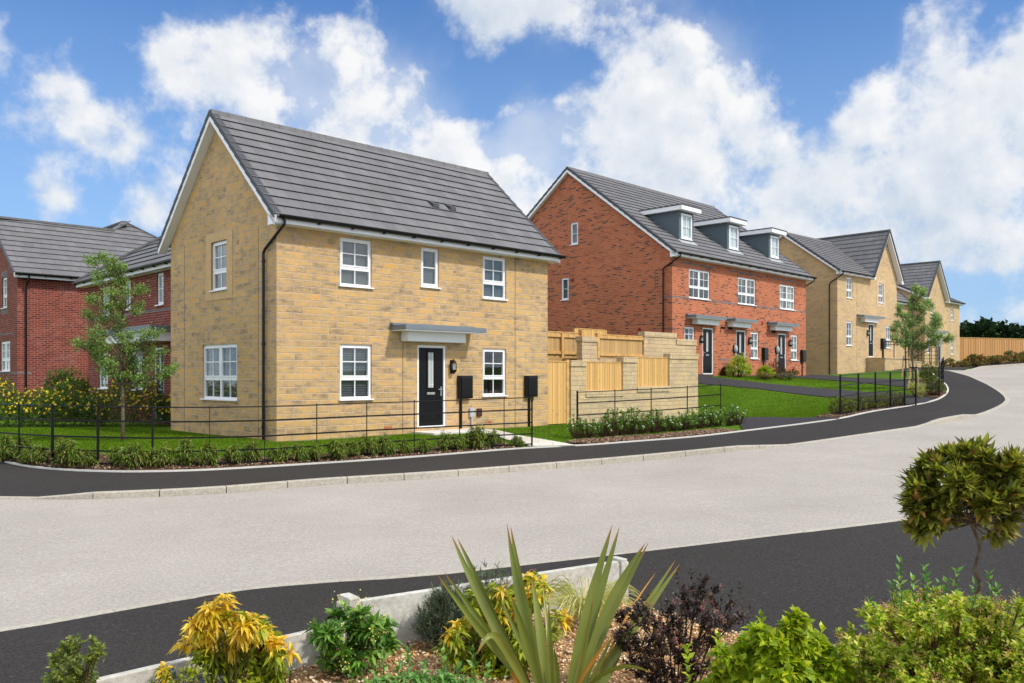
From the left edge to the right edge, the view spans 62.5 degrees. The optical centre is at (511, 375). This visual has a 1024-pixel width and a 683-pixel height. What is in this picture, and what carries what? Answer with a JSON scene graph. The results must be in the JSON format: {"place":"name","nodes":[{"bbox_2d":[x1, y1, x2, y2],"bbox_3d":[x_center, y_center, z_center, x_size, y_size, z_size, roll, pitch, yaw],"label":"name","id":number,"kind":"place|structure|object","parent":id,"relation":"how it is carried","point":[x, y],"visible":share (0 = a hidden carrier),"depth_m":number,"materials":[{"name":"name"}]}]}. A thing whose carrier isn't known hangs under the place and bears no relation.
{"place":"outdoors","nodes":[
{"label":"outdoors","id":0,"kind":"place"},
{"bbox_2d":[0,427,510,457],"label":"grass","id":1,"kind":"structure","parent":0,"point":[114,432],"depth_m":19.24,"materials":[{"name":"green plant"}]},
{"bbox_2d":[0,371,946,469],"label":"lawn","id":2,"kind":"structure","parent":0,"point":[882,374],"depth_m":29.46,"materials":[{"name":"green plant"}]},
{"bbox_2d":[32,365,94,418],"bbox_3d":[-14.207,0.570,26.911,2.079,1.828,1.570,0,0,0],"label":"bush","id":3,"kind":"object","parent":2,"relation":"on","point":[83,386],"visible":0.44,"depth_m":26.72,"materials":[{"name":"green plant"}]},
{"bbox_2d":[0,216,156,400],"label":"brick house","id":4,"kind":"structure","parent":2,"relation":"on","point":[42,270],"depth_m":33.82,"materials":[{"name":"brick"}]},
{"bbox_2d":[0,341,9,371],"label":"window","id":5,"kind":"structure","parent":4,"relation":"in","point":[5,345],"depth_m":33.92,"materials":[{"name":"white plastic"}]},
{"bbox_2d":[0,369,170,426],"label":"flowering hedge","id":6,"kind":"object","parent":2,"relation":"on","point":[73,400],"visible":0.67,"depth_m":24.21,"materials":[{"name":"green plant"}]},
{"bbox_2d":[72,236,170,424],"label":"brick house","id":7,"kind":"structure","parent":2,"relation":"on","point":[146,262],"depth_m":26.73,"materials":[{"name":"brick"}]},
{"bbox_2d":[155,347,163,419],"bbox_3d":[-10.792,0.252,25.931,0.100,2.210,0.750,0,0,-44],"label":"door","id":8,"kind":"structure","parent":7,"relation":"in","point":[161,385],"depth_m":25.98,"materials":[{"name":"white plastic"}]},
{"bbox_2d":[68,247,179,441],"bbox_3d":[-8.283,-0.557,18.203,2.469,4.372,1.140,0,0,0],"label":"young tree","id":9,"kind":"object","parent":2,"relation":"on","point":[104,361],"visible":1,"depth_m":18.08,"materials":[{"name":"green plant"}]},
{"bbox_2d":[12,444,515,469],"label":"bark mulch","id":10,"kind":"object","parent":2,"relation":"on","point":[237,463],"visible":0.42,"depth_m":15.28,"materials":[{"name":"brown wood"}]},
{"bbox_2d":[0,431,14,462],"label":"laurel shrub","id":11,"kind":"object","parent":10,"relation":"on","point":[6,441],"visible":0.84,"depth_m":15.77,"materials":[{"name":"green plant"}]},
{"bbox_2d":[7,435,36,458],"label":"laurel shrub","id":12,"kind":"object","parent":10,"relation":"on","point":[25,443],"visible":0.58,"depth_m":15.68,"materials":[{"name":"green plant"}]},
{"bbox_2d":[28,442,49,465],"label":"laurel shrub","id":13,"kind":"object","parent":10,"relation":"on","point":[38,456],"visible":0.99,"depth_m":15.12,"materials":[{"name":"green plant"}]},
{"bbox_2d":[50,438,83,467],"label":"laurel shrub","id":14,"kind":"object","parent":10,"relation":"on","point":[69,455],"visible":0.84,"depth_m":14.80,"materials":[{"name":"green plant"}]},
{"bbox_2d":[77,448,99,467],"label":"laurel shrub","id":15,"kind":"object","parent":10,"relation":"on","point":[88,457],"visible":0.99,"depth_m":14.75,"materials":[{"name":"green plant"}]},
{"bbox_2d":[113,439,148,469],"bbox_3d":[-6.621,1.406,14.714,0.594,0.580,0.519,0,0,7],"label":"laurel shrub","id":16,"kind":"object","parent":10,"relation":"on","point":[130,457],"visible":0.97,"depth_m":14.64,"materials":[{"name":"green plant"}]},
{"bbox_2d":[142,441,176,468],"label":"laurel shrub","id":17,"kind":"object","parent":10,"relation":"on","point":[164,455],"visible":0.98,"depth_m":14.79,"materials":[{"name":"green plant"}]},
{"bbox_2d":[174,435,198,466],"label":"laurel shrub","id":18,"kind":"object","parent":10,"relation":"on","point":[187,457],"visible":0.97,"depth_m":14.98,"materials":[{"name":"green plant"}]},
{"bbox_2d":[195,441,221,466],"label":"laurel shrub","id":19,"kind":"object","parent":10,"relation":"on","point":[213,458],"visible":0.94,"depth_m":15.04,"materials":[{"name":"green plant"}]},
{"bbox_2d":[221,442,243,464],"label":"laurel shrub","id":20,"kind":"object","parent":10,"relation":"on","point":[231,456],"visible":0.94,"depth_m":15.26,"materials":[{"name":"green plant"}]},
{"bbox_2d":[240,440,263,462],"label":"laurel shrub","id":21,"kind":"object","parent":10,"relation":"on","point":[251,455],"visible":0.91,"depth_m":15.48,"materials":[{"name":"green plant"}]},
{"bbox_2d":[265,442,292,462],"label":"laurel shrub","id":22,"kind":"object","parent":10,"relation":"on","point":[276,454],"visible":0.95,"depth_m":15.65,"materials":[{"name":"green plant"}]},
{"bbox_2d":[288,441,309,462],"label":"laurel shrub","id":23,"kind":"object","parent":10,"relation":"on","point":[300,454],"visible":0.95,"depth_m":15.75,"materials":[{"name":"green plant"}]},
{"bbox_2d":[307,440,322,462],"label":"laurel shrub","id":24,"kind":"object","parent":10,"relation":"on","point":[315,449],"visible":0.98,"depth_m":15.88,"materials":[{"name":"green plant"}]},
{"bbox_2d":[325,438,347,459],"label":"laurel shrub","id":25,"kind":"object","parent":10,"relation":"on","point":[335,448],"visible":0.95,"depth_m":16.08,"materials":[{"name":"green plant"}]},
{"bbox_2d":[357,433,382,456],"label":"laurel shrub","id":26,"kind":"object","parent":10,"relation":"on","point":[372,447],"visible":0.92,"depth_m":16.59,"materials":[{"name":"green plant"}]},
{"bbox_2d":[378,433,396,455],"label":"laurel shrub","id":27,"kind":"object","parent":10,"relation":"on","point":[387,447],"visible":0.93,"depth_m":16.68,"materials":[{"name":"green plant"}]},
{"bbox_2d":[435,430,455,451],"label":"laurel shrub","id":28,"kind":"object","parent":10,"relation":"on","point":[445,445],"visible":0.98,"depth_m":17.47,"materials":[{"name":"green plant"}]},
{"bbox_2d":[8,405,905,469],"bbox_3d":[-2.231,1.275,19.915,31.937,0.754,8.856,0,0,-11],"label":"hedge","id":29,"kind":"object","parent":10,"relation":"on","point":[605,439],"visible":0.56,"depth_m":17.73,"materials":[{"name":"green plant"}]},
{"bbox_2d":[464,423,490,449],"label":"laurel shrub","id":30,"kind":"object","parent":10,"relation":"on","point":[473,441],"visible":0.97,"depth_m":17.80,"materials":[{"name":"green plant"}]},
{"bbox_2d":[484,428,503,447],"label":"laurel shrub","id":31,"kind":"object","parent":10,"relation":"on","point":[492,439],"visible":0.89,"depth_m":18.10,"materials":[{"name":"green plant"}]},
{"bbox_2d":[0,396,532,466],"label":"estate railing","id":32,"kind":"object","parent":2,"relation":"on","point":[97,436],"visible":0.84,"depth_m":15.49,"materials":[{"name":"black metal"}]},
{"bbox_2d":[157,109,565,441],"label":"stone house","id":33,"kind":"structure","parent":2,"relation":"on","point":[308,267],"depth_m":21.11,"materials":[{"name":"brick"}]},
{"bbox_2d":[209,240,226,291],"bbox_3d":[-7.179,-2.687,20.785,0.188,1.232,0.920,0,0,-44],"label":"window","id":34,"kind":"structure","parent":33,"relation":"in","point":[219,248],"depth_m":20.96,"materials":[{"name":"white plastic"}]},
{"bbox_2d":[200,344,237,400],"bbox_3d":[-7.172,-0.072,20.777,0.188,1.382,1.960,0,0,-44],"label":"window","id":35,"kind":"structure","parent":33,"relation":"in","point":[220,361],"depth_m":20.80,"materials":[{"name":"white plastic"}]},
{"bbox_2d":[339,237,373,288],"bbox_3d":[-3.751,-2.677,20.207,0.970,1.172,0.188,0,0,-44],"label":"window","id":36,"kind":"structure","parent":33,"relation":"in","point":[355,254],"depth_m":20.27,"materials":[{"name":"white plastic"}]},
{"bbox_2d":[339,344,373,400],"bbox_3d":[-3.751,-0.072,20.207,0.970,1.342,0.188,0,0,-44],"label":"window","id":37,"kind":"structure","parent":33,"relation":"in","point":[355,359],"depth_m":20.27,"materials":[{"name":"white plastic"}]},
{"bbox_2d":[420,247,440,288],"bbox_3d":[-2.136,-2.762,21.778,0.660,1.042,0.188,0,0,-44],"label":"window","id":38,"kind":"structure","parent":33,"relation":"in","point":[429,257],"depth_m":21.88,"materials":[{"name":"white plastic"}]},
{"bbox_2d":[417,345,444,426],"bbox_3d":[-2.104,0.287,21.825,0.940,2.120,0.100,0,0,-44],"label":"door","id":39,"kind":"structure","parent":33,"relation":"in","point":[430,358],"depth_m":21.82,"materials":[{"name":"black plastic"}]},
{"bbox_2d":[482,256,507,300],"bbox_3d":[-0.506,-2.677,23.365,0.950,1.192,0.188,0,0,-44],"label":"window","id":40,"kind":"structure","parent":33,"relation":"in","point":[493,267],"depth_m":23.43,"materials":[{"name":"white plastic"}]},
{"bbox_2d":[482,348,507,396],"bbox_3d":[-0.500,-0.076,23.359,0.950,1.330,0.170,0,0,-44],"label":"window","id":41,"kind":"structure","parent":33,"relation":"in","point":[502,376],"depth_m":23.38,"materials":[{"name":"white plastic"}]},
{"bbox_2d":[0,370,948,471],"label":"edging kerb","id":42,"kind":"structure","parent":2,"relation":"on","point":[40,467],"depth_m":16.85,"materials":[{"name":"concrete"}]},
{"bbox_2d":[923,389,946,397],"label":"bark mulch","id":43,"kind":"object","parent":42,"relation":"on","point":[941,394],"visible":0.4,"depth_m":29.07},
{"bbox_2d":[920,375,945,394],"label":"rounded shrub","id":44,"kind":"object","parent":43,"relation":"on","point":[934,385],"visible":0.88,"depth_m":29.06,"materials":[{"name":"green plant"}]},
{"bbox_2d":[548,360,568,423],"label":"garden gate","id":45,"kind":"structure","parent":2,"relation":"on","point":[558,392],"depth_m":25.24,"materials":[{"name":"beige wood"}]},
{"bbox_2d":[548,330,583,357],"bbox_3d":[1.263,-0.683,29.262,3.600,1.920,0.180,0,0,-44],"label":"timber fence","id":46,"kind":"object","parent":2,"relation":"on","point":[562,344],"visible":0.27,"depth_m":29.70,"materials":[{"name":"brown wood"}]},
{"bbox_2d":[566,414,589,438],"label":"flowering shrub","id":47,"kind":"object","parent":2,"relation":"on","point":[575,434],"visible":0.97,"depth_m":20.04,"materials":[{"name":"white plant"}]},
{"bbox_2d":[578,417,600,437],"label":"flowering shrub","id":48,"kind":"object","parent":2,"relation":"on","point":[594,432],"visible":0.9,"depth_m":20.13,"materials":[{"name":"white plant"}]},
{"bbox_2d":[601,408,622,435],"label":"flowering shrub","id":49,"kind":"object","parent":2,"relation":"on","point":[612,432],"visible":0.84,"depth_m":20.48,"materials":[{"name":"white plant"}]},
{"bbox_2d":[502,414,735,441],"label":"grass","id":50,"kind":"structure","parent":2,"relation":"on","point":[536,429],"depth_m":21.83,"materials":[{"name":"green plant"}]},
{"bbox_2d":[611,408,632,434],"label":"flowering shrub","id":51,"kind":"object","parent":2,"relation":"on","point":[621,431],"visible":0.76,"depth_m":20.69,"materials":[{"name":"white plant"}]},
{"bbox_2d":[620,407,642,434],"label":"flowering shrub","id":52,"kind":"object","parent":2,"relation":"on","point":[632,429],"visible":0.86,"depth_m":20.78,"materials":[{"name":"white plant"}]},
{"bbox_2d":[569,353,698,423],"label":"garden wall","id":53,"kind":"structure","parent":2,"relation":"on","point":[668,370],"depth_m":27.72,"materials":[{"name":"brick"}]},
{"bbox_2d":[576,331,696,361],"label":"garden wall","id":54,"kind":"structure","parent":53,"relation":"on","point":[598,347],"depth_m":29.75,"materials":[{"name":"stone"}]},
{"bbox_2d":[632,408,653,433],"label":"flowering shrub","id":55,"kind":"object","parent":2,"relation":"on","point":[644,427],"visible":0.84,"depth_m":20.91,"materials":[{"name":"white plant"}]},
{"bbox_2d":[576,383,720,434],"bbox_3d":[3.578,0.961,21.395,4.772,1.484,0.045,0,0,-32],"label":"estate railing","id":56,"kind":"object","parent":2,"relation":"on","point":[614,401],"visible":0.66,"depth_m":21.27,"materials":[{"name":"black metal"}]},
{"bbox_2d":[645,408,665,432],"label":"flowering shrub","id":57,"kind":"object","parent":2,"relation":"on","point":[655,428],"visible":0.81,"depth_m":21.16,"materials":[{"name":"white plant"}]},
{"bbox_2d":[725,352,752,376],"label":"bushy shrub","id":58,"kind":"object","parent":2,"relation":"on","point":[739,360],"visible":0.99,"depth_m":37.53,"materials":[{"name":"green plant"}]},
{"bbox_2d":[698,385,848,417],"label":"grass","id":59,"kind":"structure","parent":2,"relation":"on","point":[803,412],"depth_m":30.10,"materials":[{"name":"green plant"}]},
{"bbox_2d":[718,375,910,394],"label":"grass","id":60,"kind":"structure","parent":2,"relation":"on","point":[825,382],"depth_m":35.11,"materials":[{"name":"green plant"}]},
{"bbox_2d":[839,370,916,415],"bbox_3d":[10.711,0.574,24.866,0.374,1.513,5.660,0,0,45],"label":"estate railing","id":61,"kind":"object","parent":2,"relation":"on","point":[875,391],"visible":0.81,"depth_m":25.20,"materials":[{"name":"black metal"}]},
{"bbox_2d":[888,302,915,376],"bbox_3d":[17.893,-1.552,38.657,1.350,3.654,1.203,0,0,0],"label":"young tree","id":62,"kind":"object","parent":2,"relation":"on","point":[901,313],"visible":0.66,"depth_m":38.57,"materials":[{"name":"green plant"}]},
{"bbox_2d":[896,282,957,388],"bbox_3d":[15.625,-1.408,31.797,2.088,4.239,1.083,0,0,23],"label":"young tree","id":63,"kind":"object","parent":2,"relation":"on","point":[935,325],"visible":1,"depth_m":31.76,"materials":[{"name":"green plant"}]},
{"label":"bark mulch","id":64,"kind":"structure","parent":2,"relation":"on","visible":0},
{"bbox_2d":[919,362,937,380],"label":"rounded shrub","id":65,"kind":"object","parent":64,"relation":"on","point":[932,371],"visible":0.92,"depth_m":34.93,"materials":[{"name":"green plant"}]},
{"bbox_2d":[0,370,1004,496],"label":"pavement","id":66,"kind":"structure","parent":0,"point":[967,395],"depth_m":16.29,"materials":[{"name":"black asphalt"}]},
{"bbox_2d":[0,365,1023,627],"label":"road","id":67,"kind":"structure","parent":0,"point":[64,557],"depth_m":10.53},
{"bbox_2d":[0,511,969,631],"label":"kerb","id":68,"kind":"structure","parent":67,"relation":"on","point":[257,587],"depth_m":7.51,"materials":[{"name":"concrete"}]},
{"bbox_2d":[0,370,1009,498],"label":"kerb","id":69,"kind":"structure","parent":67,"relation":"on","point":[331,480],"depth_m":14.29,"materials":[{"name":"concrete"}]},
{"bbox_2d":[0,509,1023,682],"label":"pavement","id":70,"kind":"structure","parent":0,"point":[831,579],"depth_m":6.98,"materials":[{"name":"black asphalt"}]},
{"bbox_2d":[95,556,628,682],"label":"planter wall","id":71,"kind":"structure","parent":70,"relation":"on","point":[399,608],"depth_m":5.50,"materials":[{"name":"grey concrete"}]},
{"bbox_2d":[286,601,970,682],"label":"gravel bed","id":72,"kind":"object","parent":70,"relation":"on","point":[313,672],"visible":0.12,"depth_m":5.12,"materials":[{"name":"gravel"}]},
{"bbox_2d":[39,634,106,682],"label":"box shrub","id":73,"kind":"object","parent":72,"relation":"on","point":[76,671],"visible":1,"depth_m":3.92,"materials":[{"name":"green plant"}]},
{"bbox_2d":[148,661,195,682],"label":"pieris shrub","id":74,"kind":"object","parent":72,"relation":"on","point":[164,676],"visible":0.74,"depth_m":4.01,"materials":[{"name":"yellow plant"}]},
{"bbox_2d":[149,665,224,682],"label":"slate shrub","id":75,"kind":"object","parent":72,"relation":"on","point":[198,678],"visible":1,"depth_m":3.81,"materials":[{"name":"green plant"}]},
{"bbox_2d":[167,592,302,682],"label":"pieris shrub","id":76,"kind":"object","parent":72,"relation":"on","point":[252,641],"visible":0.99,"depth_m":4.30,"materials":[{"name":"yellow plant"}]},
{"bbox_2d":[299,589,403,679],"bbox_3d":[-0.939,1.542,4.956,0.614,0.626,0.487,0,0,0],"label":"skimmia shrub","id":77,"kind":"object","parent":72,"relation":"on","point":[359,628],"visible":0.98,"depth_m":4.85,"materials":[{"name":"green plant"}]},
{"bbox_2d":[362,664,494,682],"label":"ground shrub","id":78,"kind":"object","parent":72,"relation":"on","point":[412,677],"visible":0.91,"depth_m":3.72,"materials":[{"name":"green plant"}]},
{"bbox_2d":[368,637,492,682],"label":"leafy shoots","id":79,"kind":"object","parent":78,"relation":"on","point":[423,665],"visible":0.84,"depth_m":3.79,"materials":[{"name":"green plant"}]},
{"bbox_2d":[409,578,479,647],"bbox_3d":[-0.392,1.524,5.420,0.552,0.461,0.412,0,0,0],"label":"lavender","id":80,"kind":"object","parent":72,"relation":"on","point":[440,606],"visible":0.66,"depth_m":5.35,"materials":[{"name":"green plant"}]},
{"bbox_2d":[461,560,528,626],"bbox_3d":[-0.126,1.502,5.753,0.566,0.504,0.310,0,0,0],"label":"lavender","id":81,"kind":"object","parent":72,"relation":"on","point":[487,574],"visible":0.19,"depth_m":5.75,"materials":[{"name":"green plant"}]},
{"bbox_2d":[429,569,573,679],"bbox_3d":[-0.056,1.516,4.945,0.863,0.738,0.517,0,0,0],"label":"pieris shrub","id":82,"kind":"object","parent":72,"relation":"on","point":[457,648],"visible":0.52,"depth_m":4.87,"materials":[{"name":"yellow plant"}]},
{"bbox_2d":[439,526,679,682],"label":"phormium","id":83,"kind":"object","parent":72,"relation":"on","point":[541,657],"visible":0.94,"depth_m":4.34,"materials":[{"name":"green plant"}]},
{"bbox_2d":[533,575,643,624],"bbox_3d":[0.500,1.565,5.794,0.884,0.266,0.899,0,0,0],"label":"grass tuft","id":84,"kind":"object","parent":72,"relation":"on","point":[574,606],"visible":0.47,"depth_m":5.79,"materials":[{"name":"green plant"}]},
{"bbox_2d":[611,574,748,682],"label":"purple shrub","id":85,"kind":"object","parent":72,"relation":"on","point":[660,665],"visible":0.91,"depth_m":4.33,"materials":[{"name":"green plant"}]},
{"bbox_2d":[657,566,753,637],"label":"leafy twigs","id":86,"kind":"object","parent":85,"relation":"attached to","point":[712,594],"visible":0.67,"depth_m":4.50,"materials":[{"name":"purple plant"}]},
{"bbox_2d":[694,607,857,682],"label":"golden shrub","id":87,"kind":"object","parent":72,"relation":"on","point":[782,652],"visible":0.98,"depth_m":3.78,"materials":[{"name":"green plant"}]},
{"bbox_2d":[681,604,826,682],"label":"leafy shoots","id":88,"kind":"object","parent":87,"relation":"attached to","point":[718,651],"visible":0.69,"depth_m":3.80,"materials":[{"name":"green plant"}]},
{"bbox_2d":[833,583,1023,682],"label":"bushy shrub","id":89,"kind":"object","parent":72,"relation":"on","point":[959,642],"visible":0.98,"depth_m":3.83,"materials":[{"name":"green plant"}]},
{"bbox_2d":[860,555,1020,633],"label":"leafy shoots","id":90,"kind":"object","parent":89,"relation":"in","point":[945,579],"visible":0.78,"depth_m":4.00,"materials":[{"name":"green plant"}]},
{"bbox_2d":[892,432,1023,599],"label":"bay tree","id":91,"kind":"object","parent":72,"relation":"on","point":[981,482],"visible":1,"depth_m":4.51,"materials":[{"name":"green plant"}]},
{"bbox_2d":[0,0,1023,325],"label":"sky","id":92,"kind":"structure","parent":0,"point":[809,118],"materials":[{"name":"blue"}]},
{"bbox_2d":[485,429,572,445],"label":"garden path","id":93,"kind":"structure","parent":0,"point":[539,442],"depth_m":19.34,"materials":[{"name":"white concrete"}]},
{"bbox_2d":[739,417,839,429],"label":"driveway","id":94,"kind":"structure","parent":0,"point":[754,422],"depth_m":22.46,"materials":[{"name":"grey asphalt"}]},
{"bbox_2d":[698,374,936,404],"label":"driveway","id":95,"kind":"structure","parent":0,"point":[710,379],"depth_m":33.11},
{"bbox_2d":[727,375,946,388],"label":"driveway","id":96,"kind":"structure","parent":0,"point":[861,380],"depth_m":36.94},
{"bbox_2d":[890,362,1023,370],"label":"pavement","id":97,"kind":"structure","parent":0,"point":[956,368],"depth_m":50.93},
{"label":"terrain","id":98,"kind":"structure","parent":0,"visible":0},
{"bbox_2d":[526,166,816,375],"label":"brick terrace","id":99,"kind":"structure","parent":98,"relation":"on","point":[721,288],"depth_m":40.76,"materials":[{"name":"brick"}]},
{"bbox_2d":[689,269,710,300],"bbox_3d":[8.611,-4.172,38.894,0.188,1.362,1.860,0,0,44],"label":"window","id":100,"kind":"structure","parent":99,"relation":"in","point":[693,273],"depth_m":38.92,"materials":[{"name":"white plastic"}]},
{"bbox_2d":[703,328,712,373],"bbox_3d":[9.112,-1.133,39.423,0.100,2.160,0.950,0,0,44],"label":"door","id":101,"kind":"structure","parent":99,"relation":"in","point":[707,332],"depth_m":39.46,"materials":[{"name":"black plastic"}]},
{"bbox_2d":[736,330,744,373],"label":"door","id":102,"kind":"structure","parent":99,"relation":"in","point":[740,335],"depth_m":41.64,"materials":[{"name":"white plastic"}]},
{"bbox_2d":[738,277,755,305],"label":"window","id":103,"kind":"structure","parent":99,"relation":"in","point":[746,282],"depth_m":42.07,"materials":[{"name":"white plastic"}]},
{"bbox_2d":[778,333,785,368],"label":"door","id":104,"kind":"structure","parent":99,"relation":"in","point":[781,337],"depth_m":44.81,"materials":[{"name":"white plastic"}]},
{"bbox_2d":[780,284,795,310],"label":"window","id":105,"kind":"structure","parent":99,"relation":"in","point":[790,300],"depth_m":45.33,"materials":[{"name":"white plastic"}]},
{"bbox_2d":[779,229,904,374],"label":"gabled stone house","id":106,"kind":"structure","parent":98,"relation":"on","point":[851,295],"depth_m":53.23,"materials":[{"name":"brick"}]},
{"bbox_2d":[867,358,931,371],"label":"stone wall","id":107,"kind":"structure","parent":98,"relation":"on","point":[879,364],"depth_m":53.80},
{"bbox_2d":[897,260,965,366],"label":"gabled stone house","id":108,"kind":"structure","parent":98,"relation":"on","point":[930,276],"depth_m":71.82,"materials":[{"name":"brick"}]},
{"bbox_2d":[960,337,1023,362],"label":"timber fence","id":109,"kind":"object","parent":98,"relation":"on","point":[969,346],"visible":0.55,"depth_m":81.61,"materials":[{"name":"brown wood"}]},
{"bbox_2d":[960,316,1023,338],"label":"distant wood","id":110,"kind":"object","parent":98,"relation":"on","point":[982,329],"visible":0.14,"depth_m":162.22,"materials":[{"name":"green plant"}]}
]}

